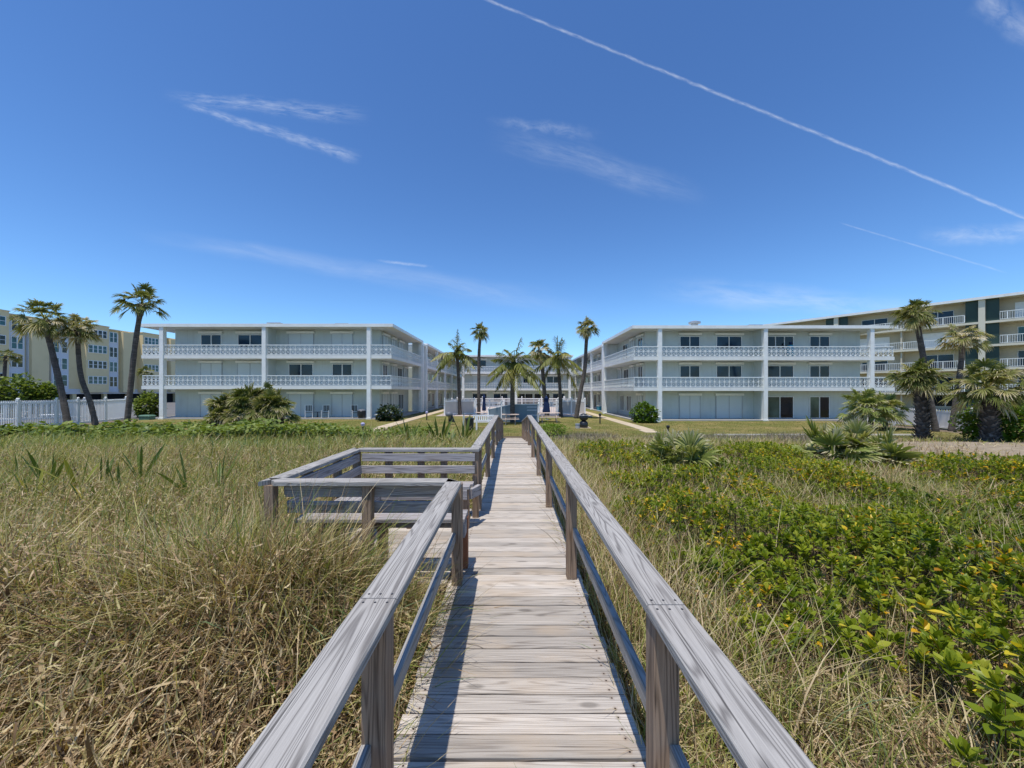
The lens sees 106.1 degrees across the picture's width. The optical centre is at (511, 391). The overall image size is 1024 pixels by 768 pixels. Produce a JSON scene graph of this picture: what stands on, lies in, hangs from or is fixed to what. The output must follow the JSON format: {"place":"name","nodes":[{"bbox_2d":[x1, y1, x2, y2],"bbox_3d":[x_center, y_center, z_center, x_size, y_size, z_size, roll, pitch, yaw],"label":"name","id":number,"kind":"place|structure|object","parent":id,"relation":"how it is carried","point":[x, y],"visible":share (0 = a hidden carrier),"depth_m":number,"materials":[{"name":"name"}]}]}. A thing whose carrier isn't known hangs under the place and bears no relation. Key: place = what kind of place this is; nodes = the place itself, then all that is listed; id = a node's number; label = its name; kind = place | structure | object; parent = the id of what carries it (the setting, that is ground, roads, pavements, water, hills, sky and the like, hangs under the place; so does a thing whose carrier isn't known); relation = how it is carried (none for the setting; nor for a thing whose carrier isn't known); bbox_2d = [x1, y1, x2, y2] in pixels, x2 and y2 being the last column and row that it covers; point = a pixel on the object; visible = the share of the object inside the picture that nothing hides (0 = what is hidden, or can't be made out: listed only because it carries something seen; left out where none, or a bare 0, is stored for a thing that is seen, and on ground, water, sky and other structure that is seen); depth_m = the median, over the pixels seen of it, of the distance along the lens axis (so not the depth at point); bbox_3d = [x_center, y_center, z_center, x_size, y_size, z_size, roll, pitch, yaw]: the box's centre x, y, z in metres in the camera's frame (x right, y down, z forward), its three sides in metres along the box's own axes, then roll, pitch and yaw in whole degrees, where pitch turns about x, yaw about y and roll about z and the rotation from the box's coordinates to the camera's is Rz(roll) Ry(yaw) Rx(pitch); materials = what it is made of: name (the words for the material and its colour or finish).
{"place":"outdoors","nodes":[
{"label":"outdoors","id":0,"kind":"place"},
{"bbox_2d":[0,402,174,425],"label":"parking ground","id":1,"kind":"structure","parent":0,"point":[171,409],"depth_m":39.11,"materials":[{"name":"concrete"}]},
{"bbox_2d":[0,349,23,416],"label":"cabbage palm","id":2,"kind":"object","parent":1,"relation":"on","point":[5,358],"visible":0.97,"depth_m":36.98,"materials":[{"name":"green plant"}]},
{"bbox_2d":[0,309,174,404],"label":"apartment building","id":3,"kind":"structure","parent":1,"relation":"on","point":[106,365],"depth_m":70.22,"materials":[{"name":"yellow paint"}]},
{"bbox_2d":[11,336,22,349],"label":"window","id":4,"kind":"structure","parent":3,"relation":"in","point":[19,345],"depth_m":59.96,"materials":[{"name":"blue glass"}]},
{"bbox_2d":[61,358,67,369],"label":"window","id":5,"kind":"structure","parent":3,"relation":"in","point":[64,361],"depth_m":66.36,"materials":[{"name":"blue glass"}]},
{"bbox_2d":[88,376,106,383],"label":"window","id":6,"kind":"structure","parent":3,"relation":"in","point":[91,379],"depth_m":70.91,"materials":[{"name":"white paint"}]},
{"bbox_2d":[88,360,106,368],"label":"window","id":7,"kind":"structure","parent":3,"relation":"in","point":[91,364],"depth_m":70.91,"materials":[{"name":"blue glass"}]},
{"bbox_2d":[88,344,106,353],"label":"window","id":8,"kind":"structure","parent":3,"relation":"in","point":[93,348],"depth_m":70.91,"materials":[{"name":"white paint"}]},
{"bbox_2d":[109,376,117,386],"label":"window","id":9,"kind":"structure","parent":3,"relation":"in","point":[113,381],"depth_m":74.53,"materials":[{"name":"grey glass"}]},
{"bbox_2d":[109,361,117,371],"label":"window","id":10,"kind":"structure","parent":3,"relation":"in","point":[113,366],"depth_m":74.53,"materials":[{"name":"white paint"}]},
{"bbox_2d":[109,347,117,357],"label":"window","id":11,"kind":"structure","parent":3,"relation":"in","point":[113,351],"depth_m":74.53,"materials":[{"name":"blue glass"}]},
{"bbox_2d":[109,332,117,342],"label":"window","id":12,"kind":"structure","parent":3,"relation":"in","point":[113,337],"depth_m":74.53,"materials":[{"name":"blue glass"}]},
{"bbox_2d":[144,337,158,344],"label":"window","id":13,"kind":"structure","parent":3,"relation":"in","point":[152,341],"depth_m":81.54,"materials":[{"name":"blue glass"}]},
{"bbox_2d":[135,366,153,393],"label":"cabbage palm","id":14,"kind":"object","parent":1,"relation":"on","point":[143,372],"visible":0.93,"depth_m":67.77,"materials":[{"name":"green plant"}]},
{"bbox_2d":[373,409,443,431],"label":"path","id":15,"kind":"structure","parent":0,"point":[405,420],"depth_m":32.11,"materials":[{"name":"concrete"}]},
{"bbox_2d":[0,418,1023,767],"bbox_3d":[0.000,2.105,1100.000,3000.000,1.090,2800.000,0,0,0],"label":"ground","id":16,"kind":"structure","parent":0,"point":[944,760],"depth_m":2.47,"materials":[{"name":"plant"}]},
{"bbox_2d":[0,372,52,417],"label":"seagrape bush","id":17,"kind":"object","parent":16,"relation":"on","point":[16,383],"visible":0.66,"depth_m":33.55,"materials":[{"name":"green plant"}]},
{"bbox_2d":[12,468,42,498],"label":"sword plant","id":18,"kind":"object","parent":16,"relation":"on","point":[40,477],"visible":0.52,"depth_m":5.47,"materials":[{"name":"green plant"}]},
{"bbox_2d":[21,449,63,485],"bbox_3d":[-7.546,1.243,6.167,0.727,0.707,0.387,0,0,32],"label":"sword plant","id":19,"kind":"object","parent":16,"relation":"on","point":[53,469],"visible":0.68,"depth_m":6.18,"materials":[{"name":"green plant"}]},
{"bbox_2d":[0,397,85,420],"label":"picket fence","id":20,"kind":"object","parent":16,"relation":"on","point":[41,409],"visible":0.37,"depth_m":32.99,"materials":[{"name":"white plastic"}]},
{"bbox_2d":[24,381,67,417],"bbox_3d":[-42.519,0.895,35.022,3.229,3.695,2.473,0,0,0],"label":"seagrape bush","id":21,"kind":"object","parent":16,"relation":"on","point":[51,391],"visible":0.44,"depth_m":34.59,"materials":[{"name":"green plant"}]},
{"bbox_2d":[0,396,125,427],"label":"picket fence","id":22,"kind":"object","parent":16,"relation":"on","point":[114,409],"visible":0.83,"depth_m":27.86,"materials":[{"name":"white plastic"}]},
{"bbox_2d":[26,456,100,486],"bbox_3d":[-6.897,1.259,5.957,0.397,0.540,0.732,0,0,0],"label":"sword plant","id":23,"kind":"object","parent":16,"relation":"on","point":[70,473],"visible":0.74,"depth_m":5.97,"materials":[{"name":"green plant"}]},
{"bbox_2d":[70,480,94,502],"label":"sword plant","id":24,"kind":"object","parent":16,"relation":"on","point":[77,492],"visible":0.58,"depth_m":5.27,"materials":[{"name":"green plant"}]},
{"bbox_2d":[100,455,114,484],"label":"sword plant","id":25,"kind":"object","parent":16,"relation":"on","point":[110,465],"visible":0.58,"depth_m":6.66,"materials":[{"name":"green plant"}]},
{"bbox_2d":[119,444,164,477],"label":"sword plant","id":26,"kind":"object","parent":16,"relation":"on","point":[140,458],"visible":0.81,"depth_m":6.91,"materials":[{"name":"green plant"}]},
{"bbox_2d":[132,390,167,417],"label":"shrub","id":27,"kind":"object","parent":16,"relation":"on","point":[143,400],"visible":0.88,"depth_m":36.19,"materials":[{"name":"green plant"}]},
{"bbox_2d":[156,449,187,493],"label":"sword plant","id":28,"kind":"object","parent":16,"relation":"on","point":[179,475],"visible":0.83,"depth_m":6.10,"materials":[{"name":"green plant"}]},
{"bbox_2d":[0,415,438,440],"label":"seagrape cover","id":29,"kind":"object","parent":16,"relation":"on","point":[269,426],"visible":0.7,"depth_m":15.80,"materials":[{"name":"green plant"}]},
{"bbox_2d":[210,441,245,484],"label":"sword plant","id":30,"kind":"object","parent":16,"relation":"on","point":[219,470],"visible":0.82,"depth_m":6.47,"materials":[{"name":"green plant"}]},
{"bbox_2d":[141,322,422,418],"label":"apartment building","id":31,"kind":"structure","parent":16,"relation":"on","point":[340,369],"depth_m":35.54,"materials":[{"name":"paint"}]},
{"bbox_2d":[201,335,221,347],"bbox_3d":[-27.792,-4.630,35.564,1.900,1.200,0.067,0,0,0],"label":"window","id":32,"kind":"structure","parent":31,"relation":"in","point":[205,339],"depth_m":35.56,"materials":[{"name":"glass"}]},
{"bbox_2d":[238,335,261,347],"bbox_3d":[-24.202,-4.630,35.564,2.250,1.200,0.067,0,0,0],"label":"window","id":33,"kind":"structure","parent":31,"relation":"in","point":[242,339],"depth_m":35.56,"materials":[{"name":"blue glass"}]},
{"bbox_2d":[289,364,312,376],"bbox_3d":[-19.502,-1.920,35.564,2.250,1.200,0.067,0,0,0],"label":"window","id":34,"kind":"structure","parent":31,"relation":"in","point":[294,369],"depth_m":35.56,"materials":[{"name":"glass"}]},
{"bbox_2d":[332,364,351,376],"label":"window","id":35,"kind":"structure","parent":31,"relation":"in","point":[337,369],"depth_m":35.56,"materials":[{"name":"glass"}]},
{"bbox_2d":[398,394,403,408],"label":"sliding door","id":36,"kind":"structure","parent":31,"relation":"in","point":[400,396],"depth_m":42.58,"materials":[{"name":"white paint"}]},
{"bbox_2d":[392,420,420,438],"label":"strap leaf plant","id":37,"kind":"object","parent":16,"relation":"on","point":[406,430],"visible":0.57,"depth_m":15.24,"materials":[{"name":"green plant"}]},
{"bbox_2d":[408,343,461,411],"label":"apartment building","id":38,"kind":"structure","parent":16,"relation":"on","point":[438,389],"depth_m":53.89,"materials":[{"name":"paint"}]},
{"bbox_2d":[417,417,455,441],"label":"strap leaf plant","id":39,"kind":"object","parent":16,"relation":"on","point":[444,432],"visible":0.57,"depth_m":15.47,"materials":[{"name":"green plant"}]},
{"bbox_2d":[453,415,474,441],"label":"strap leaf plant","id":40,"kind":"object","parent":16,"relation":"on","point":[467,428],"visible":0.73,"depth_m":16.72,"materials":[{"name":"green plant"}]},
{"bbox_2d":[460,355,573,405],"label":"apartment building","id":41,"kind":"structure","parent":16,"relation":"on","point":[469,383],"depth_m":64.28,"materials":[{"name":"paint"}]},
{"bbox_2d":[493,394,507,405],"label":"sliding door","id":42,"kind":"structure","parent":41,"relation":"in","point":[494,395],"depth_m":64.27,"materials":[{"name":"white paint"}]},
{"bbox_2d":[517,394,532,403],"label":"sliding door","id":43,"kind":"structure","parent":41,"relation":"in","point":[519,395],"depth_m":64.28,"materials":[{"name":"white paint"}]},
{"bbox_2d":[547,376,557,383],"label":"window","id":44,"kind":"structure","parent":41,"relation":"in","point":[550,379],"depth_m":64.27,"materials":[{"name":"grey glass"}]},
{"bbox_2d":[349,508,689,767],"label":"deck edge weeds","id":45,"kind":"object","parent":16,"relation":"on","point":[639,729],"visible":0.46,"depth_m":2.20,"materials":[{"name":"green plant"}]},
{"bbox_2d":[236,415,815,767],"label":"boardwalk","id":46,"kind":"structure","parent":16,"relation":"on","point":[529,694],"depth_m":2.19,"materials":[{"name":"grey wood"}]},
{"bbox_2d":[535,419,572,437],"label":"shrub","id":47,"kind":"object","parent":16,"relation":"on","point":[552,425],"visible":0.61,"depth_m":19.44,"materials":[{"name":"green plant"}]},
{"bbox_2d":[571,344,616,412],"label":"apartment building","id":48,"kind":"structure","parent":16,"relation":"on","point":[592,393],"depth_m":54.91,"materials":[{"name":"paint"}]},
{"bbox_2d":[630,427,727,471],"bbox_3d":[4.058,1.939,9.685,1.881,2.149,2.466,0,0,-43],"label":"palmetto shrub","id":49,"kind":"object","parent":16,"relation":"on","point":[689,443],"visible":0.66,"depth_m":9.32,"materials":[{"name":"green plant"}]},
{"bbox_2d":[551,430,895,443],"bbox_3d":[8.503,2.123,17.628,13.580,1.109,6.062,0,0,0],"label":"dry scrub","id":50,"kind":"object","parent":16,"relation":"on","point":[600,435],"visible":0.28,"depth_m":17.07,"materials":[{"name":"green plant"}]},
{"bbox_2d":[602,321,897,420],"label":"apartment building","id":51,"kind":"structure","parent":16,"relation":"on","point":[693,371],"depth_m":35.58,"materials":[{"name":"paint"}]},
{"bbox_2d":[626,396,631,411],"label":"sliding door","id":52,"kind":"structure","parent":51,"relation":"in","point":[628,398],"depth_m":40.71,"materials":[{"name":"white paint"}]},
{"bbox_2d":[680,366,699,378],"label":"window","id":53,"kind":"structure","parent":51,"relation":"in","point":[685,371],"depth_m":35.56,"materials":[{"name":"glass"}]},
{"bbox_2d":[680,336,699,348],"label":"window","id":54,"kind":"structure","parent":51,"relation":"in","point":[684,340],"depth_m":35.56,"materials":[{"name":"blue glass"}]},
{"bbox_2d":[716,366,741,378],"bbox_3d":[20.057,-1.770,35.564,2.350,1.200,0.067,0,0,0],"label":"window","id":55,"kind":"structure","parent":51,"relation":"in","point":[721,371],"depth_m":35.56,"materials":[{"name":"glass"}]},
{"bbox_2d":[716,336,741,348],"bbox_3d":[20.057,-4.480,35.564,2.350,1.200,0.067,0,0,0],"label":"window","id":56,"kind":"structure","parent":51,"relation":"in","point":[720,340],"depth_m":35.56,"materials":[{"name":"blue glass"}]},
{"bbox_2d":[768,396,793,417],"bbox_3d":[24.757,1.500,35.564,2.500,2.020,0.067,0,0,0],"label":"sliding door","id":57,"kind":"structure","parent":51,"relation":"in","point":[778,406],"depth_m":35.58,"materials":[{"name":"white paint"}]},
{"bbox_2d":[768,366,793,378],"bbox_3d":[24.757,-1.770,35.564,2.500,1.200,0.067,0,0,0],"label":"window","id":58,"kind":"structure","parent":51,"relation":"in","point":[773,371],"depth_m":35.56,"materials":[{"name":"glass"}]},
{"bbox_2d":[768,336,793,348],"bbox_3d":[24.757,-4.480,35.564,2.500,1.200,0.067,0,0,0],"label":"window","id":59,"kind":"structure","parent":51,"relation":"in","point":[772,340],"depth_m":35.56,"materials":[{"name":"blue glass"}]},
{"bbox_2d":[809,396,829,417],"bbox_3d":[28.421,1.500,35.564,1.850,2.020,0.067,0,0,0],"label":"sliding door","id":60,"kind":"structure","parent":51,"relation":"in","point":[819,406],"depth_m":35.56,"materials":[{"name":"white paint"}]},
{"bbox_2d":[809,366,829,378],"bbox_3d":[28.421,-1.770,35.564,1.850,1.200,0.067,0,0,0],"label":"window","id":61,"kind":"structure","parent":51,"relation":"in","point":[814,371],"depth_m":35.56,"materials":[{"name":"glass"}]},
{"bbox_2d":[809,336,829,348],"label":"window","id":62,"kind":"structure","parent":51,"relation":"in","point":[813,340],"depth_m":35.56,"materials":[{"name":"blue glass"}]},
{"bbox_2d":[525,432,1023,767],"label":"beach grass","id":63,"kind":"structure","parent":16,"relation":"on","point":[585,527],"depth_m":2.97,"materials":[{"name":"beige plant"}]},
{"bbox_2d":[543,438,1023,767],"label":"dune scrub","id":64,"kind":"object","parent":16,"relation":"on","point":[949,657],"visible":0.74,"depth_m":3.83,"materials":[{"name":"green plant"}]},
{"bbox_2d":[783,416,927,473],"bbox_3d":[9.172,1.814,10.541,3.244,2.293,2.289,0,0,41],"label":"palmetto shrub","id":65,"kind":"object","parent":16,"relation":"on","point":[834,439],"visible":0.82,"depth_m":10.16,"materials":[{"name":"green plant"}]},
{"bbox_2d":[866,407,970,429],"bbox_3d":[29.669,1.905,28.607,0.369,1.691,8.236,0,0,5],"label":"panel fence","id":66,"kind":"object","parent":16,"relation":"on","point":[943,417],"visible":0.16,"depth_m":26.52,"materials":[{"name":"white plastic"}]},
{"bbox_2d":[883,357,954,439],"bbox_3d":[21.182,0.517,19.874,2.885,4.567,2.698,0,0,0],"label":"cabbage palm","id":67,"kind":"object","parent":16,"relation":"on","point":[919,386],"visible":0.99,"depth_m":19.79,"materials":[{"name":"green plant"}]},
{"bbox_2d":[821,441,1023,468],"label":"sandy patch","id":68,"kind":"object","parent":16,"relation":"on","point":[1018,448],"visible":0.24,"depth_m":13.88,"materials":[{"name":"beige sand"}]},
{"bbox_2d":[934,323,994,430],"bbox_3d":[29.876,-0.837,25.436,2.626,7.594,2.679,0,0,0],"label":"cabbage palm","id":69,"kind":"object","parent":16,"relation":"on","point":[960,339],"visible":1,"depth_m":25.39,"materials":[{"name":"green plant"}]},
{"bbox_2d":[938,357,1023,441],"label":"cabbage palm","id":70,"kind":"object","parent":16,"relation":"on","point":[988,399],"visible":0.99,"depth_m":17.49,"materials":[{"name":"green plant"}]},
{"bbox_2d":[947,401,1023,441],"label":"hedge","id":71,"kind":"object","parent":16,"relation":"on","point":[968,421],"visible":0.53,"depth_m":18.43,"materials":[{"name":"green plant"}]},
{"bbox_2d":[0,0,1023,359],"label":"sky","id":72,"kind":"structure","parent":0,"point":[528,170],"materials":[{"name":"blue"}]},
{"bbox_2d":[61,407,967,437],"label":"lawn","id":73,"kind":"structure","parent":0,"point":[593,419],"depth_m":28.67,"materials":[{"name":"green plant"}]},
{"bbox_2d":[7,298,82,427],"bbox_3d":[-31.487,-1.639,26.090,3.845,9.016,3.099,0,0,0],"label":"cabbage palm","id":74,"kind":"object","parent":73,"relation":"on","point":[45,327],"visible":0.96,"depth_m":25.84,"materials":[{"name":"green plant"}]},
{"bbox_2d":[51,313,103,425],"bbox_3d":[-30.794,-1.364,27.174,2.655,8.462,2.722,0,0,-37],"label":"cabbage palm","id":75,"kind":"object","parent":73,"relation":"on","point":[83,334],"visible":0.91,"depth_m":27.08,"materials":[{"name":"green plant"}]},
{"bbox_2d":[108,282,171,424],"bbox_3d":[-24.862,-2.215,25.766,3.373,10.146,3.167,0,0,0],"label":"cabbage palm","id":76,"kind":"object","parent":73,"relation":"on","point":[145,291],"visible":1,"depth_m":25.47,"materials":[{"name":"green plant"}]},
{"bbox_2d":[139,415,155,419],"bbox_3d":[-31.759,2.280,33.500,1.000,0.440,0.700,0,0,0],"label":"utility box","id":77,"kind":"object","parent":73,"relation":"on","point":[147,417],"visible":0.93,"depth_m":33.21,"materials":[{"name":"green metal"}]},
{"bbox_2d":[199,381,301,427],"bbox_3d":[-17.018,1.397,24.952,6.430,4.194,3.751,0,0,0],"label":"fan palm clump","id":78,"kind":"object","parent":73,"relation":"on","point":[250,403],"visible":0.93,"depth_m":24.48,"materials":[{"name":"green plant"}]},
{"bbox_2d":[375,403,403,421],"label":"shrub","id":79,"kind":"object","parent":73,"relation":"on","point":[386,409],"visible":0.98,"depth_m":31.83,"materials":[{"name":"green plant"}]},
{"bbox_2d":[430,329,481,414],"bbox_3d":[-5.650,-1.974,40.077,5.044,9.004,5.248,0,0,0],"label":"coconut palm","id":80,"kind":"object","parent":73,"relation":"on","point":[458,354],"visible":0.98,"depth_m":39.84,"materials":[{"name":"green plant"}]},
{"bbox_2d":[463,415,476,430],"bbox_3d":[-2.673,2.035,24.482,0.598,1.030,0.842,0,0,-59],"label":"trash bin","id":81,"kind":"object","parent":73,"relation":"on","point":[471,423],"visible":0.74,"depth_m":24.39,"materials":[{"name":"metal"}]},
{"bbox_2d":[469,321,488,414],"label":"cabbage palm","id":82,"kind":"object","parent":73,"relation":"on","point":[482,334],"visible":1,"depth_m":39.85,"materials":[{"name":"green plant"}]},
{"bbox_2d":[487,401,538,421],"bbox_3d":[0.110,1.650,30.965,4.200,1.800,0.180,0,0,0],"label":"windscreen","id":83,"kind":"object","parent":73,"relation":"on","point":[523,411],"visible":0.78,"depth_m":31.00,"materials":[{"name":"blue fabric"}]},
{"bbox_2d":[486,338,544,422],"bbox_3d":[0.308,-0.873,30.770,4.832,6.794,5.387,0,0,0],"label":"coconut palm","id":84,"kind":"object","parent":73,"relation":"on","point":[514,367],"visible":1,"depth_m":30.31,"materials":[{"name":"green plant"}]},
{"bbox_2d":[528,339,552,415],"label":"cabbage palm","id":85,"kind":"object","parent":73,"relation":"on","point":[538,344],"visible":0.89,"depth_m":38.31,"materials":[{"name":"green plant"}]},
{"bbox_2d":[543,395,549,419],"bbox_3d":[2.995,1.425,33.500,0.641,2.150,0.641,0,0,0],"label":"patio umbrella","id":86,"kind":"object","parent":73,"relation":"on","point":[546,407],"visible":0.94,"depth_m":33.33,"materials":[{"name":"blue fabric"}]},
{"bbox_2d":[528,335,582,415],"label":"coconut palm","id":87,"kind":"object","parent":73,"relation":"on","point":[556,360],"visible":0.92,"depth_m":37.85,"materials":[{"name":"green plant"}]},
{"bbox_2d":[574,316,599,418],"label":"cabbage palm","id":88,"kind":"object","parent":73,"relation":"on","point":[585,332],"visible":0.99,"depth_m":35.84,"materials":[{"name":"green plant"}]},
{"bbox_2d":[629,401,660,422],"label":"shrub","id":89,"kind":"object","parent":73,"relation":"on","point":[645,415],"visible":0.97,"depth_m":31.83,"materials":[{"name":"green plant"}]},
{"bbox_2d":[835,387,913,428],"bbox_3d":[25.178,1.245,26.831,5.329,3.103,3.700,0,0,-24],"label":"fan palm clump","id":90,"kind":"object","parent":73,"relation":"on","point":[870,401],"visible":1,"depth_m":26.23,"materials":[{"name":"green plant"}]},
{"bbox_2d":[889,298,941,431],"bbox_3d":[26.427,-1.554,25.042,2.666,9.039,2.383,0,0,0],"label":"cabbage palm","id":91,"kind":"object","parent":73,"relation":"on","point":[915,321],"visible":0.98,"depth_m":24.85,"materials":[{"name":"green plant"}]},
{"bbox_2d":[437,407,592,416],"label":"pool deck","id":92,"kind":"structure","parent":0,"point":[564,415],"depth_m":40.63,"materials":[{"name":"beige concrete"}]},
{"bbox_2d":[444,396,585,414],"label":"pool fence","id":93,"kind":"object","parent":92,"relation":"on","point":[468,406],"visible":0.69,"depth_m":40.53,"materials":[{"name":"white plastic"}]},
{"bbox_2d":[586,411,656,432],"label":"path","id":94,"kind":"structure","parent":0,"point":[644,429],"depth_m":29.91,"materials":[{"name":"concrete"}]},
{"bbox_2d":[873,408,1023,433],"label":"side yard","id":95,"kind":"structure","parent":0,"point":[945,410],"depth_m":32.21,"materials":[{"name":"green plant"}]},
{"bbox_2d":[763,291,1023,409],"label":"apartment building","id":96,"kind":"structure","parent":95,"relation":"on","point":[1000,317],"depth_m":53.08,"materials":[{"name":"white paint"}]},
{"bbox_2d":[862,361,887,371],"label":"sliding door","id":97,"kind":"structure","parent":96,"relation":"in","point":[879,362],"depth_m":59.09,"materials":[{"name":"white paint"}]},
{"bbox_2d":[862,318,887,330],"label":"sliding door","id":98,"kind":"structure","parent":96,"relation":"in","point":[881,321],"depth_m":59.36,"materials":[{"name":"white paint"}]},
{"bbox_2d":[923,310,953,326],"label":"sliding door","id":99,"kind":"structure","parent":96,"relation":"in","point":[947,314],"depth_m":53.57,"materials":[{"name":"white paint"}]},
{"bbox_2d":[926,354,953,368],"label":"sliding door","id":100,"kind":"structure","parent":96,"relation":"in","point":[944,357],"depth_m":53.78,"materials":[{"name":"white paint"}]},
{"bbox_2d":[933,395,960,406],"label":"window","id":101,"kind":"structure","parent":96,"relation":"in","point":[938,399],"depth_m":53.79,"materials":[{"name":"glass"}]},
{"bbox_2d":[1018,350,1023,366],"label":"sliding door","id":102,"kind":"structure","parent":96,"relation":"in","point":[1021,352],"depth_m":48.33,"materials":[{"name":"white paint"}]},
{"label":"grill pad","id":103,"kind":"structure","parent":0,"visible":0},
{"bbox_2d":[579,413,588,427],"bbox_3d":[4.892,2.060,26.400,0.708,1.080,0.660,0,0,0],"label":"kettle grill","id":104,"kind":"object","parent":103,"relation":"on","point":[583,418],"visible":0.93,"depth_m":26.16,"materials":[{"name":"black metal"}]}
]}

